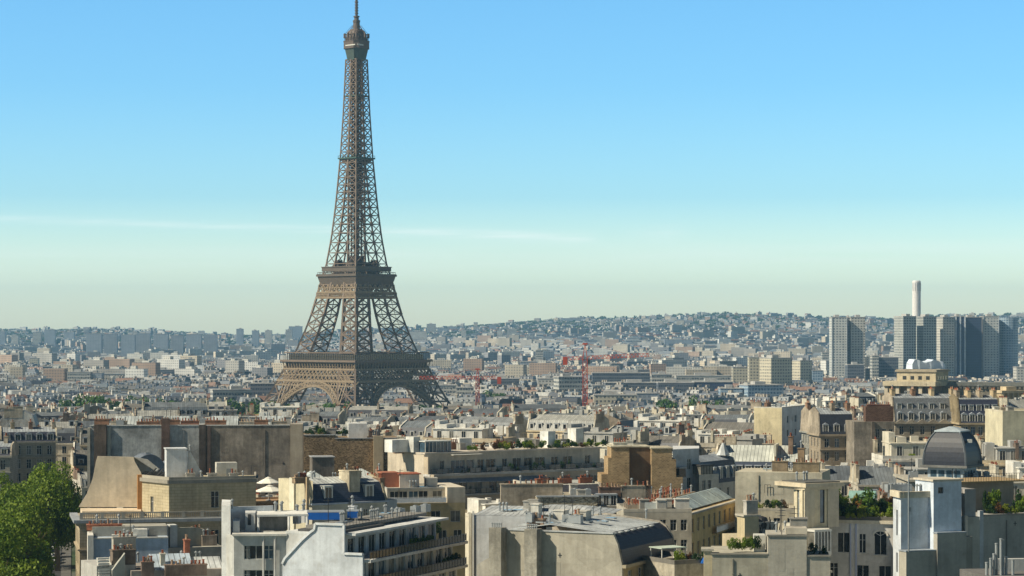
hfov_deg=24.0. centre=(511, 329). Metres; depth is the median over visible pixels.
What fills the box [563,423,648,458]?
house
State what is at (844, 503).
garden shrub
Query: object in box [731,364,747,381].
apartment block
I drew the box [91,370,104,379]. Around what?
apartment block
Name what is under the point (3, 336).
skyline tower
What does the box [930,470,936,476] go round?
drum window
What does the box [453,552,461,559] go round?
shrub
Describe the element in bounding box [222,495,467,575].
modern block
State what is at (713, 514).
ochre house
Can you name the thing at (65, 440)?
house
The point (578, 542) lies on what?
gable house
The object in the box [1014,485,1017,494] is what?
window
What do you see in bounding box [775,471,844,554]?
belvedere house
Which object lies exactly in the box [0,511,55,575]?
plane tree
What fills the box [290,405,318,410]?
house
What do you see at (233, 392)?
apartment block
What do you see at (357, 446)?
rubble building
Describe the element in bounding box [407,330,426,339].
skyline tower
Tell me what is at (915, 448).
window
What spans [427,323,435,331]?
skyline tower
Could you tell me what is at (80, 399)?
park tree
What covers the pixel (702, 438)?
window
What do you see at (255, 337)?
skyline tower
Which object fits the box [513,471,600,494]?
dark roof house
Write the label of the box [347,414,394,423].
house
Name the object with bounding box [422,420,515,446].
house
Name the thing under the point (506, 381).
office block
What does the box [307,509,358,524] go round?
roof awning
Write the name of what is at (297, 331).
skyline tower
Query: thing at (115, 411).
house
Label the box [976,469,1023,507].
house
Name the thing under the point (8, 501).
plane tree
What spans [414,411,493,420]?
house
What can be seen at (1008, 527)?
building
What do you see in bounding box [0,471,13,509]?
plane tree
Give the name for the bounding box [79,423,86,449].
house
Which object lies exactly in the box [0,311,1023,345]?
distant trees
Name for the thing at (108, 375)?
apartment block
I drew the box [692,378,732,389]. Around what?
office block
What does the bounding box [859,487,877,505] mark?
garden tree
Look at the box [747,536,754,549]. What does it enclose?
hedge bush
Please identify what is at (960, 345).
office tower
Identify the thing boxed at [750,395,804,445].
white block
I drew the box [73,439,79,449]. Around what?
house
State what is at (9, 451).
haussmann block
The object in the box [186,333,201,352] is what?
slab block
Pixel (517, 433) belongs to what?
house
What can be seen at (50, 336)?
skyline tower
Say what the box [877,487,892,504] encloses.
house
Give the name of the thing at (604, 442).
shrub
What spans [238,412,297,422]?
house
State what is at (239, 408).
park tree
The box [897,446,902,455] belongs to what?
window
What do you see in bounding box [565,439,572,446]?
shrub
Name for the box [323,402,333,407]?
park tree
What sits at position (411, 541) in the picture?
shrub
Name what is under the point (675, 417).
house
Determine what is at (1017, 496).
garden shrub
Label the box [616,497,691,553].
flat roof house
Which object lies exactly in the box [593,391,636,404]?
apartment block
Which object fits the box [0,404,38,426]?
house
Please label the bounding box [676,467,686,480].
bow window
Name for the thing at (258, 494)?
house
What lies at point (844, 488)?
window
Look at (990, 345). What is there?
residential tower
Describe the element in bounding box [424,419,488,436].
house
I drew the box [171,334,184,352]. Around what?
slab block
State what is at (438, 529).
balcony tree
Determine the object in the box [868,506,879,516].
garden shrub
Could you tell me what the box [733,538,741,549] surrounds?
hedge bush
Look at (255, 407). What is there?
park tree
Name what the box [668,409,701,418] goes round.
house
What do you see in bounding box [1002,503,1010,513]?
garden shrub
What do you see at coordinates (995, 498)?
garden shrub
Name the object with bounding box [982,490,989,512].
garden shrub
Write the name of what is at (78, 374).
apartment block
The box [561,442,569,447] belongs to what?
shrub
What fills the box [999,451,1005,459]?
window
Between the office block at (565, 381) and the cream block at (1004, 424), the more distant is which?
the office block at (565, 381)
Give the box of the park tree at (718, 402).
[715,399,724,404]
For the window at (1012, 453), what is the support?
in the house at (1000, 455)
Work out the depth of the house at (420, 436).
677.48 m
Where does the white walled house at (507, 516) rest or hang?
on the ground
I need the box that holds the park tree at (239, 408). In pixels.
[232,402,245,413]
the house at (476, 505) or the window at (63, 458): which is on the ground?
the house at (476, 505)
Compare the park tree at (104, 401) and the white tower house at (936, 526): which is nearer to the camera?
the white tower house at (936, 526)
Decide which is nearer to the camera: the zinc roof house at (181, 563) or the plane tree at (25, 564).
the zinc roof house at (181, 563)
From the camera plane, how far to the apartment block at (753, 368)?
2350.00 m
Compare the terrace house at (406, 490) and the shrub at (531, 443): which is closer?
the terrace house at (406, 490)
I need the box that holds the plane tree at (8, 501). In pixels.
[0,482,53,548]
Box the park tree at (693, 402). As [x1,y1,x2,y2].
[687,394,697,406]
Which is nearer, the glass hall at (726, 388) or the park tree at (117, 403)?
the park tree at (117, 403)
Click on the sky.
(169, 165)
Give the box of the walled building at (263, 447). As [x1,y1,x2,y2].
[87,409,302,507]
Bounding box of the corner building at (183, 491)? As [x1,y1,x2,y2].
[70,445,273,575]
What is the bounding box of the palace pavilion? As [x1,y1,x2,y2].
[883,369,956,394]
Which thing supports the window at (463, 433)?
in the house at (480, 435)
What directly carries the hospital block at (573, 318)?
on the ground
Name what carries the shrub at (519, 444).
on the terraced block at (443, 460)
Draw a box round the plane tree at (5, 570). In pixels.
[0,561,15,575]
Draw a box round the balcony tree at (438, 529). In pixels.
[436,522,440,533]
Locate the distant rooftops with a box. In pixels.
[0,387,883,420]
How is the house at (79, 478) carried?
on the ground
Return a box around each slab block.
[86,332,102,353]
[104,333,117,353]
[121,333,135,354]
[136,332,150,351]
[154,333,168,349]
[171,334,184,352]
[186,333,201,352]
[204,334,217,352]
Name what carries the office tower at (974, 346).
on the ground
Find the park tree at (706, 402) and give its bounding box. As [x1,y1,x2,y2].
[699,400,711,404]
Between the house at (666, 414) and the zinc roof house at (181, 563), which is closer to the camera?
the zinc roof house at (181, 563)
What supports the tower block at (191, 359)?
on the ground
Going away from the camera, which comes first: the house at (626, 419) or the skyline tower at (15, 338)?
the house at (626, 419)
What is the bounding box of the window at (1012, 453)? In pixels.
[1010,451,1016,459]
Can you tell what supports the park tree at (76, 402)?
on the ground
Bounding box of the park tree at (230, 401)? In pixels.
[227,398,245,414]
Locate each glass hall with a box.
[718,385,742,394]
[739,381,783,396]
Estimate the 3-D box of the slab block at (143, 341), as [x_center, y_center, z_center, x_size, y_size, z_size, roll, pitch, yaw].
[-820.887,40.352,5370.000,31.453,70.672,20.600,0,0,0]
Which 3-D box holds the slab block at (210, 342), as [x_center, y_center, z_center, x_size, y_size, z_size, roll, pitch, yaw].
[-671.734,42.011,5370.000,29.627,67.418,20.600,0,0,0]
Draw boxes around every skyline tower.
[0,330,6,343]
[11,334,19,344]
[33,331,41,344]
[44,329,55,344]
[64,331,74,345]
[236,328,243,344]
[252,329,258,346]
[265,329,271,343]
[286,329,292,344]
[289,326,302,338]
[305,335,311,344]
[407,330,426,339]
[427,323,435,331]
[437,327,446,331]
[448,326,455,331]
[461,329,465,337]
[497,329,501,336]
[507,328,516,334]
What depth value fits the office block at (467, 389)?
2000.00 m
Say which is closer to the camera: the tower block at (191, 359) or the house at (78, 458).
the house at (78, 458)
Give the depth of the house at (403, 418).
875.67 m
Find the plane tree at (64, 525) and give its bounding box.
[19,461,79,553]
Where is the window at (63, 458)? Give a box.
[62,457,66,463]
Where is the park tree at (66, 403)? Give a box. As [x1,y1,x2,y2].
[57,399,73,406]
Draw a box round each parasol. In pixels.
[256,485,278,500]
[257,477,278,500]
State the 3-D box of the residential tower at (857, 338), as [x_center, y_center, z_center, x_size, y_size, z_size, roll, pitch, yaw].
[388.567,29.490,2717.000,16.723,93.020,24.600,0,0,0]
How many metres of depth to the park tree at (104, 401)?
1474.51 m
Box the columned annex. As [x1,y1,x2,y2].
[997,386,1023,398]
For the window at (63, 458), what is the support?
in the house at (65, 440)
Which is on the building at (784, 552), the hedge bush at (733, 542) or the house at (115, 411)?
the hedge bush at (733, 542)
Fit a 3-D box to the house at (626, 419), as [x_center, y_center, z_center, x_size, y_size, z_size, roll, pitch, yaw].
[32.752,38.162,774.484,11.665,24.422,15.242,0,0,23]
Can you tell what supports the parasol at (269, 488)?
on the parasol terrace house at (261, 501)
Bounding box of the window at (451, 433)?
[449,431,453,437]
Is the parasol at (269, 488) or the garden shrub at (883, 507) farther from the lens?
the parasol at (269, 488)
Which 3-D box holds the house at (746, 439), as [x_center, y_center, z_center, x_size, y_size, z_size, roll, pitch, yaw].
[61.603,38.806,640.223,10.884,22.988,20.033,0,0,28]
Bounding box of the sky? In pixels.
[0,0,1023,334]
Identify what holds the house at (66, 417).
on the ground
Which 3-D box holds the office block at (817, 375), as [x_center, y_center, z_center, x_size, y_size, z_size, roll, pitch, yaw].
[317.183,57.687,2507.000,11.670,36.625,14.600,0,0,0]
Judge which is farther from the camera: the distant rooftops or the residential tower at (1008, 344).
the residential tower at (1008, 344)
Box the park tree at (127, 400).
[124,395,137,403]
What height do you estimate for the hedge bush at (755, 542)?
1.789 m
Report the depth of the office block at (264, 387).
1900.00 m
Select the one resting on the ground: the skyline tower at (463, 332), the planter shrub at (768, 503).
the skyline tower at (463, 332)
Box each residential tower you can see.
[829,315,846,377]
[846,315,849,363]
[850,315,865,378]
[894,314,915,368]
[916,314,936,360]
[936,315,954,375]
[979,314,998,377]
[999,317,1017,375]
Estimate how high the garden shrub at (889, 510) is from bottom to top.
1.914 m
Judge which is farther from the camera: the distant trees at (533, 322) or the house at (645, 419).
the distant trees at (533, 322)
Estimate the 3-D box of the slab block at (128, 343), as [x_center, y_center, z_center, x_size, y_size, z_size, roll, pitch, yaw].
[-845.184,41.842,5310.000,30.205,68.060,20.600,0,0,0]
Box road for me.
[41,545,61,575]
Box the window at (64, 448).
[62,446,66,453]
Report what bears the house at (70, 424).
on the ground
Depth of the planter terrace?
364.45 m
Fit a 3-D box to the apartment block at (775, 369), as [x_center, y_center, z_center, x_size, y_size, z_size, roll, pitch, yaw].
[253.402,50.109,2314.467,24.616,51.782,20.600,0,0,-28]
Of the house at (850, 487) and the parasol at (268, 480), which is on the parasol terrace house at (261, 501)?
the parasol at (268, 480)
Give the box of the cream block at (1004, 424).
[985,405,1023,445]
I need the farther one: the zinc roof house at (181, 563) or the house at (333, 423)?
the house at (333, 423)
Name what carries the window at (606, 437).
in the house at (596, 434)
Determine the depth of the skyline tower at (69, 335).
6400.00 m
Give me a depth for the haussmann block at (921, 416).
641.54 m
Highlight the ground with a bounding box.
[71,538,75,575]
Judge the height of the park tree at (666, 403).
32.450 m
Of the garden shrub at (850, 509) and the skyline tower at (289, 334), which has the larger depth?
the skyline tower at (289, 334)
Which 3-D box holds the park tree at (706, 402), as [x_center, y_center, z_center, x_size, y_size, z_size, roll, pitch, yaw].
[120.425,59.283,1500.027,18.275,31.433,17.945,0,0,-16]
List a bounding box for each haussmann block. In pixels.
[0,417,57,485]
[0,433,18,490]
[882,383,953,440]
[949,385,999,453]
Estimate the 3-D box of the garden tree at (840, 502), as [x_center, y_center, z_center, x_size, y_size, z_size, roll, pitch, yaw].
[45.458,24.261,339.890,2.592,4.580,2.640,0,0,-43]
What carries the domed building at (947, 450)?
on the ground
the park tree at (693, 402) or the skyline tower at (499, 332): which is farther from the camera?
the skyline tower at (499, 332)
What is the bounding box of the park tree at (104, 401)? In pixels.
[90,396,113,409]
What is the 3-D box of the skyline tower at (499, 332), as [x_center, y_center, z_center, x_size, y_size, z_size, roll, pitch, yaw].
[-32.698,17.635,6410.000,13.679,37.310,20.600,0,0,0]
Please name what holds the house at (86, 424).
on the ground
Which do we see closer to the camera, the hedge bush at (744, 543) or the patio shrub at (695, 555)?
the hedge bush at (744, 543)
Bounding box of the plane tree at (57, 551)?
[35,461,83,570]
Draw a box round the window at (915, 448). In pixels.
[913,446,918,455]
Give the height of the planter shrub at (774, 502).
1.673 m
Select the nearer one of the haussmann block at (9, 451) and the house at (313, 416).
the haussmann block at (9, 451)
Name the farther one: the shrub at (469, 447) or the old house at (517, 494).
the shrub at (469, 447)
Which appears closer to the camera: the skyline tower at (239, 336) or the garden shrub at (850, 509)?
the garden shrub at (850, 509)
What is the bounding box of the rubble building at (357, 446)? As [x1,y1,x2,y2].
[303,421,396,476]
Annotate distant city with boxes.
[0,311,1023,413]
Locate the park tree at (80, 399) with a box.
[73,393,86,406]
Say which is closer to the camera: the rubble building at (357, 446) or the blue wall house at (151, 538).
the blue wall house at (151, 538)
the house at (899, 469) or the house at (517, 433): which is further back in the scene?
the house at (517, 433)
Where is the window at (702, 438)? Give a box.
[700,436,704,442]
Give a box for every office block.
[42,364,78,368]
[160,367,174,373]
[250,380,277,398]
[427,381,456,395]
[456,384,473,396]
[491,375,519,385]
[520,359,550,364]
[537,375,553,386]
[553,373,583,391]
[591,370,649,381]
[592,382,602,389]
[604,379,655,388]
[650,371,671,381]
[656,379,694,391]
[664,338,691,343]
[675,373,730,381]
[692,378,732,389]
[811,368,822,381]
[845,362,863,379]
[879,355,898,377]
[1013,364,1023,381]
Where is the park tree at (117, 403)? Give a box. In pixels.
[110,401,120,407]
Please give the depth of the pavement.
516.38 m
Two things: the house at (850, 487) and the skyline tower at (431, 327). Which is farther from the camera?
the skyline tower at (431, 327)
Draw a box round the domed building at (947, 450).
[893,426,989,490]
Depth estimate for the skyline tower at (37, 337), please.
6400.00 m
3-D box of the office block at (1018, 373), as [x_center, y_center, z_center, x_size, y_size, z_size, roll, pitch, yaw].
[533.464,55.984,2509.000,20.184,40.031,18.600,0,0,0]
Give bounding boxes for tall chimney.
[912,281,920,315]
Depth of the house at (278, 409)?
810.35 m
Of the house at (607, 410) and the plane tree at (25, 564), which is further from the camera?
the house at (607, 410)
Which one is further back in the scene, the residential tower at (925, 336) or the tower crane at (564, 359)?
the residential tower at (925, 336)
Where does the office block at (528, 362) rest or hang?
on the ground
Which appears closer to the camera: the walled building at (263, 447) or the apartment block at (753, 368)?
the walled building at (263, 447)
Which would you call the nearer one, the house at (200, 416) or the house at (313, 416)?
the house at (313, 416)
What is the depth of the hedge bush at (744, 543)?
292.82 m
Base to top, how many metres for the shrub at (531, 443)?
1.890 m
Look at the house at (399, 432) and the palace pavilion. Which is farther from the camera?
the palace pavilion
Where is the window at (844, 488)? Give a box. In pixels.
[841,485,846,495]
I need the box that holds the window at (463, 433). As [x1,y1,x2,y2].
[461,431,465,437]
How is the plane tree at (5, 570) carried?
on the ground
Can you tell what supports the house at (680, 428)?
on the ground
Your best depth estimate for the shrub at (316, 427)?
565.05 m
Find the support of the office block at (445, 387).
on the ground
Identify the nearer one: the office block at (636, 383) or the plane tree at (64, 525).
the plane tree at (64, 525)
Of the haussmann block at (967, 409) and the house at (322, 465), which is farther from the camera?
the haussmann block at (967, 409)
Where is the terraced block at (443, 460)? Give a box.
[385,428,603,512]
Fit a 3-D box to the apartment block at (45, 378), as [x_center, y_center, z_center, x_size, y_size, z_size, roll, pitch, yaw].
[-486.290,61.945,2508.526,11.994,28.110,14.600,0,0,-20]
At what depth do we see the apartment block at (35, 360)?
3700.00 m
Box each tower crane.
[413,368,500,404]
[561,343,655,405]
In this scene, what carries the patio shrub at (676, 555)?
on the patio house at (664, 563)
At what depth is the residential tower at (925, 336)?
2668.04 m
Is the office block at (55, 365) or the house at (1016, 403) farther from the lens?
the office block at (55, 365)
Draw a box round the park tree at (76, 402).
[69,397,80,406]
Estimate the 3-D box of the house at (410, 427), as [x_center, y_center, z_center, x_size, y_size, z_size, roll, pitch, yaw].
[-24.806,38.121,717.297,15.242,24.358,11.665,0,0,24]
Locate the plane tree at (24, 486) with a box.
[10,469,45,501]
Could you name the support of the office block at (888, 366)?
on the ground
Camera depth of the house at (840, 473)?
522.51 m
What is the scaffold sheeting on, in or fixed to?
on the palace pavilion
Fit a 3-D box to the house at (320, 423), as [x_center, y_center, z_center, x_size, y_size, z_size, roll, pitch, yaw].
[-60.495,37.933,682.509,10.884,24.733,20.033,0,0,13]
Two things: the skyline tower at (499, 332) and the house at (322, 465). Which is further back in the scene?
the skyline tower at (499, 332)
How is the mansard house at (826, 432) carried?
on the ground
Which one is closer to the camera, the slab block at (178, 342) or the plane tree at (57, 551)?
the plane tree at (57, 551)
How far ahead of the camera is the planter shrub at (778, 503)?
366.28 m
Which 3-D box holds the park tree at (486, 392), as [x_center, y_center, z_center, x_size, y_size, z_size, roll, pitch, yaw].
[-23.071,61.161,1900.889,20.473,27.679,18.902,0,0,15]
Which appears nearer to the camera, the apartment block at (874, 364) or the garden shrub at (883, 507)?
the garden shrub at (883, 507)
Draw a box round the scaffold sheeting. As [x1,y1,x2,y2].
[906,359,944,368]
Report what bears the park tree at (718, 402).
on the ground
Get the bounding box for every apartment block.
[29,356,39,365]
[38,376,51,380]
[67,369,92,380]
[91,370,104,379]
[104,371,124,380]
[210,386,251,401]
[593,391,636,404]
[635,389,656,400]
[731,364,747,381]
[747,354,760,382]
[759,355,791,384]
[792,358,811,381]
[870,353,878,379]
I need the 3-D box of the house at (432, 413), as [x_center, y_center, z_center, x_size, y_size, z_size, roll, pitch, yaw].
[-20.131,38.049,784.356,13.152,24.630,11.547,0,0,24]
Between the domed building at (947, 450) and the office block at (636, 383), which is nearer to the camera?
the domed building at (947, 450)
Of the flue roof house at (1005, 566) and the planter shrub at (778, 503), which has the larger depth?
the planter shrub at (778, 503)
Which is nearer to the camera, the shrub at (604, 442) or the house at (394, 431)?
the shrub at (604, 442)
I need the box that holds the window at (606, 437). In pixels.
[604,435,608,441]
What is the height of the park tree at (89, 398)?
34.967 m
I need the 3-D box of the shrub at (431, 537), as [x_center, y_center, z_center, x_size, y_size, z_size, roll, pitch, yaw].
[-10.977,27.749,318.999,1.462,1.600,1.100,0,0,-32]
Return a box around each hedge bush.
[726,537,736,549]
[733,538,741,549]
[740,537,747,549]
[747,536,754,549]
[752,535,761,548]
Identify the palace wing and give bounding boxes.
[943,382,1023,394]
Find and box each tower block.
[185,357,194,365]
[536,348,542,358]
[597,430,682,493]
[821,350,828,359]
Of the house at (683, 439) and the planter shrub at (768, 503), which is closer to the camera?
the planter shrub at (768, 503)
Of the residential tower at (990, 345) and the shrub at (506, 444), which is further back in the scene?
the residential tower at (990, 345)
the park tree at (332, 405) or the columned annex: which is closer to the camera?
the columned annex
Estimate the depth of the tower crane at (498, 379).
1559.40 m
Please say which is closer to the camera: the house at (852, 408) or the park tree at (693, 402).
the house at (852, 408)
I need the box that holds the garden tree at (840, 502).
[839,489,844,504]
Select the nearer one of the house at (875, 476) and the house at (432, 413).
the house at (875, 476)
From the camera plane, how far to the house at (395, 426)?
765.62 m
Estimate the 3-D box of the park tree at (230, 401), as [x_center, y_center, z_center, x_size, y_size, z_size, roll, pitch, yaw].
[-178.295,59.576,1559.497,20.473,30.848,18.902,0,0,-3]
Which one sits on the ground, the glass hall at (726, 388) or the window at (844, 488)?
the glass hall at (726, 388)
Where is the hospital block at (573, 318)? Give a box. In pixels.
[561,317,585,320]
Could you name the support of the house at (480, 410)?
on the ground
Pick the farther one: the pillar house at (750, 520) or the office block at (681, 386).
the office block at (681, 386)
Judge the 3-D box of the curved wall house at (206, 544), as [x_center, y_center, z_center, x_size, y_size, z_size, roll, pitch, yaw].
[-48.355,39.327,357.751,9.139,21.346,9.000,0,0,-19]
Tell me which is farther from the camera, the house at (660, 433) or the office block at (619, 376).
the office block at (619, 376)
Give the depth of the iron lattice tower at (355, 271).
1704.33 m
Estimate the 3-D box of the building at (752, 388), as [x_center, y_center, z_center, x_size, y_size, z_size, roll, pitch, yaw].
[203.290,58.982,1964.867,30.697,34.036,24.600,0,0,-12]
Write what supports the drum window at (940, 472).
in the domed building at (947, 450)
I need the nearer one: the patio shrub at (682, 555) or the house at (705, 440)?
the patio shrub at (682, 555)
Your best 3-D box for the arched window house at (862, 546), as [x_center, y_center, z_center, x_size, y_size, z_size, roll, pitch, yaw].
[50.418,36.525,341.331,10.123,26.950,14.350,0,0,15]
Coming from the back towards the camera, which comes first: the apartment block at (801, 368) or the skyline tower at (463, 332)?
the skyline tower at (463, 332)
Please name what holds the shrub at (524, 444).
on the terraced block at (443, 460)
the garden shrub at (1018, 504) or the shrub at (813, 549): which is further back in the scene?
the garden shrub at (1018, 504)
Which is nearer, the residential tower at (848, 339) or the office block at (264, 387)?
the office block at (264, 387)
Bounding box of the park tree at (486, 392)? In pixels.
[483,390,492,396]
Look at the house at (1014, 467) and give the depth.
505.37 m
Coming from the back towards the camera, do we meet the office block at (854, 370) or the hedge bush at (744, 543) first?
the office block at (854, 370)
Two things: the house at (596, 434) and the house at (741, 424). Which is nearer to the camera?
the house at (596, 434)
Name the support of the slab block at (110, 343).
on the ground
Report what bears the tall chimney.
on the ground
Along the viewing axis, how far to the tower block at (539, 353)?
3500.00 m
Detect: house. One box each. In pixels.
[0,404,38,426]
[0,407,25,422]
[37,424,74,477]
[39,417,84,427]
[56,410,89,421]
[70,447,86,478]
[72,467,86,533]
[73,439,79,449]
[74,415,154,442]
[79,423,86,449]
[81,530,136,575]
[84,411,133,420]
[86,514,167,562]
[97,408,137,413]
[117,452,164,507]
[130,534,221,575]
[134,407,179,419]
[142,396,208,415]
[166,524,221,562]
[180,411,248,419]
[209,404,247,415]
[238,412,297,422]
[249,402,305,415]
[256,492,272,496]
[256,497,278,509]
[279,463,396,530]
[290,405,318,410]
[291,420,322,426]
[295,406,347,426]
[299,422,380,435]
[302,408,333,424]
[307,455,381,476]
[330,418,387,431]
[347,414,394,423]
[354,418,400,429]
[369,428,401,435]
[372,430,390,435]
[374,435,432,439]
[377,470,464,575]
[384,425,397,435]
[392,414,414,423]
[399,417,452,435]
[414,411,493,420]
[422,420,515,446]
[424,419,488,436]
[426,409,473,416]
[450,412,527,437]
[453,405,507,416]
[465,497,499,575]
[469,499,621,575]
[477,495,679,575]
[493,426,519,441]
[500,475,651,513]
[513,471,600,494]
[526,409,609,438]
[543,409,597,414]
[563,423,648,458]
[571,406,616,414]
[605,411,635,427]
[609,421,694,439]
[616,412,685,419]
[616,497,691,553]
[617,409,641,415]
[627,483,734,554]
[633,433,696,457]
[634,413,668,419]
[635,413,709,429]
[642,545,703,575]
[649,431,694,438]
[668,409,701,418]
[673,446,718,491]
[685,428,752,454]
[699,443,737,498]
[700,411,753,427]
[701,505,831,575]
[703,416,753,433]
[708,408,753,414]
[710,432,771,452]
[715,433,803,470]
[722,492,783,545]
[735,440,829,532]
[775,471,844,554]
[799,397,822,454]
[807,398,853,465]
[819,459,892,496]
[824,406,855,418]
[830,490,892,575]
[835,405,863,415]
[845,401,893,465]
[847,482,890,499]
[849,461,895,490]
[872,431,983,466]
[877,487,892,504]
[884,469,979,575]
[893,458,976,474]
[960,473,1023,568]
[960,538,1023,575]
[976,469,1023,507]
[977,440,1023,475]
[989,460,1023,478]
[998,393,1023,408]
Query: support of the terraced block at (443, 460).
on the ground
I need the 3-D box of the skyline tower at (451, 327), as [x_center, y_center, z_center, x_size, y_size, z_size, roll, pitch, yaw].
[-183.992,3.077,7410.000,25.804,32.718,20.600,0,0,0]
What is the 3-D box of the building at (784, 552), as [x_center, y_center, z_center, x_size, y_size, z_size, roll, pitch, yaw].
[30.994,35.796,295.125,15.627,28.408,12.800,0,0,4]
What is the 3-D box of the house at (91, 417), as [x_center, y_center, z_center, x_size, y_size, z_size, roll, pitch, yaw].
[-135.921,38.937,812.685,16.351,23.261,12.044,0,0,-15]
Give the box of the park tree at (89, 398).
[80,395,98,404]
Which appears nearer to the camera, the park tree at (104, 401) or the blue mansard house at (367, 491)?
the blue mansard house at (367, 491)
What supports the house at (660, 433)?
on the ground
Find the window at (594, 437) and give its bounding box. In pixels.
[592,435,596,441]
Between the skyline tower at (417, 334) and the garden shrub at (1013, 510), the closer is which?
the garden shrub at (1013, 510)
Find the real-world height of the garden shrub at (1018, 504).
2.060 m
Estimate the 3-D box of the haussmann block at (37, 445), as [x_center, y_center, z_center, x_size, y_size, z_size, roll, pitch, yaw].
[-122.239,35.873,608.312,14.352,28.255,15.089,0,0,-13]
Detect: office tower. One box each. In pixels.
[950,314,965,376]
[966,315,982,378]
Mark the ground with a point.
(73, 561)
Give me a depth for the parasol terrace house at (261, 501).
426.78 m
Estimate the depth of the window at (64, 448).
699.08 m
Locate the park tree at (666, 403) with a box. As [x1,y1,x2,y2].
[656,398,677,409]
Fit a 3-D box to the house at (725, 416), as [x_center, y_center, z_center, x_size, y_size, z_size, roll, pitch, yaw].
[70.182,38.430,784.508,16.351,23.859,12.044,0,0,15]
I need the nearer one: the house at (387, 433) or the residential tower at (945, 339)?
the house at (387, 433)
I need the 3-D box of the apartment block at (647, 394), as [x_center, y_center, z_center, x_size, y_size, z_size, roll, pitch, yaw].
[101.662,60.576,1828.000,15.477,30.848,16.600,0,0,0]
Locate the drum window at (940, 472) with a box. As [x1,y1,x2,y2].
[938,470,943,476]
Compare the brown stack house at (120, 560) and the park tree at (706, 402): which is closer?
the brown stack house at (120, 560)
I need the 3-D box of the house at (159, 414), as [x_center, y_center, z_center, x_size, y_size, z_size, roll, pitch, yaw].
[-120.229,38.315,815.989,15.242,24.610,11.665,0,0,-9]
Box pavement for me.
[61,541,70,575]
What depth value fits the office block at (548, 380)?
2250.00 m
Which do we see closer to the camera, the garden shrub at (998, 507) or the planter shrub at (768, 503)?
the garden shrub at (998, 507)
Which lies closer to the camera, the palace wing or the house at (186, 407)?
the house at (186, 407)
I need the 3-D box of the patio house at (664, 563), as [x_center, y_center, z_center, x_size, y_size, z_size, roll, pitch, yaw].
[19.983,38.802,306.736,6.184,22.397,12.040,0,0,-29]
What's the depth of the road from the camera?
504.61 m
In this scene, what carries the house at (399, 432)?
on the ground
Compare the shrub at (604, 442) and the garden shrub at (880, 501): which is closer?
the garden shrub at (880, 501)
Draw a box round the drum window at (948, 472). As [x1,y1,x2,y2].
[946,470,951,476]
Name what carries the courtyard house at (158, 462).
on the ground
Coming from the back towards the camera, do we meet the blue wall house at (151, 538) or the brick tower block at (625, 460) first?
the brick tower block at (625, 460)
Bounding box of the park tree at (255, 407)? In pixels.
[248,398,261,414]
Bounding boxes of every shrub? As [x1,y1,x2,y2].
[314,425,320,433]
[409,538,416,544]
[426,535,433,540]
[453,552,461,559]
[466,444,475,449]
[502,441,511,448]
[514,439,522,447]
[521,441,528,447]
[528,440,534,447]
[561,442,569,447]
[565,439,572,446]
[601,439,608,445]
[673,549,682,559]
[679,553,686,559]
[692,553,700,559]
[763,499,773,507]
[771,499,777,507]
[776,501,783,507]
[781,499,788,507]
[808,542,817,553]
[818,546,828,553]
[840,507,846,515]
[841,497,848,506]
[844,506,856,515]
[846,495,852,505]
[857,504,863,514]
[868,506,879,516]
[878,498,887,516]
[880,498,886,513]
[885,506,892,516]
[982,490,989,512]
[987,504,996,513]
[990,489,1001,508]
[994,501,1004,513]
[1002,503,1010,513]
[1009,506,1019,513]
[1012,489,1021,508]
[1015,498,1023,512]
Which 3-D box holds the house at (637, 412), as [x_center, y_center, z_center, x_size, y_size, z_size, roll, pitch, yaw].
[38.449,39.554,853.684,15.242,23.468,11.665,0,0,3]
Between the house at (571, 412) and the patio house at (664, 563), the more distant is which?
the house at (571, 412)
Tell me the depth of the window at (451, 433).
674.27 m
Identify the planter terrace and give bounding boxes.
[742,502,793,528]
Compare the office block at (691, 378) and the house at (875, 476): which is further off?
the office block at (691, 378)
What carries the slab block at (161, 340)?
on the ground
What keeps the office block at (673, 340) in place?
on the ground
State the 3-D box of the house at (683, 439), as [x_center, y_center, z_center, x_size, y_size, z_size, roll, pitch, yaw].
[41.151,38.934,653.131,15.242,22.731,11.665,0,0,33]
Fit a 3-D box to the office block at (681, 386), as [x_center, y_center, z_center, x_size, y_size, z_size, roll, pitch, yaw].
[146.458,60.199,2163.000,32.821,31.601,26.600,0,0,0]
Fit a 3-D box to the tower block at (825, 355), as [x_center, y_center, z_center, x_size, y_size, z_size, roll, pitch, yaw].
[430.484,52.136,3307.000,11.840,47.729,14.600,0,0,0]
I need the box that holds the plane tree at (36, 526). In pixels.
[6,496,54,574]
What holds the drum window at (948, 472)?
in the domed building at (947, 450)
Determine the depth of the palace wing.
997.40 m
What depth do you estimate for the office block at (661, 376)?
2350.00 m
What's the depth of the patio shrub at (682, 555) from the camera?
301.72 m
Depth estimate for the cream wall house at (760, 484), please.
404.01 m
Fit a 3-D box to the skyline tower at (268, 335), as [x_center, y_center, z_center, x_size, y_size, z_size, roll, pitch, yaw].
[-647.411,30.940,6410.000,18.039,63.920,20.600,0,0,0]
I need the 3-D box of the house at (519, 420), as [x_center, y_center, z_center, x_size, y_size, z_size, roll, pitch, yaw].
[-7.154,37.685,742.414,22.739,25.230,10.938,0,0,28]
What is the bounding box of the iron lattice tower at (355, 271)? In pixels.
[263,0,450,407]

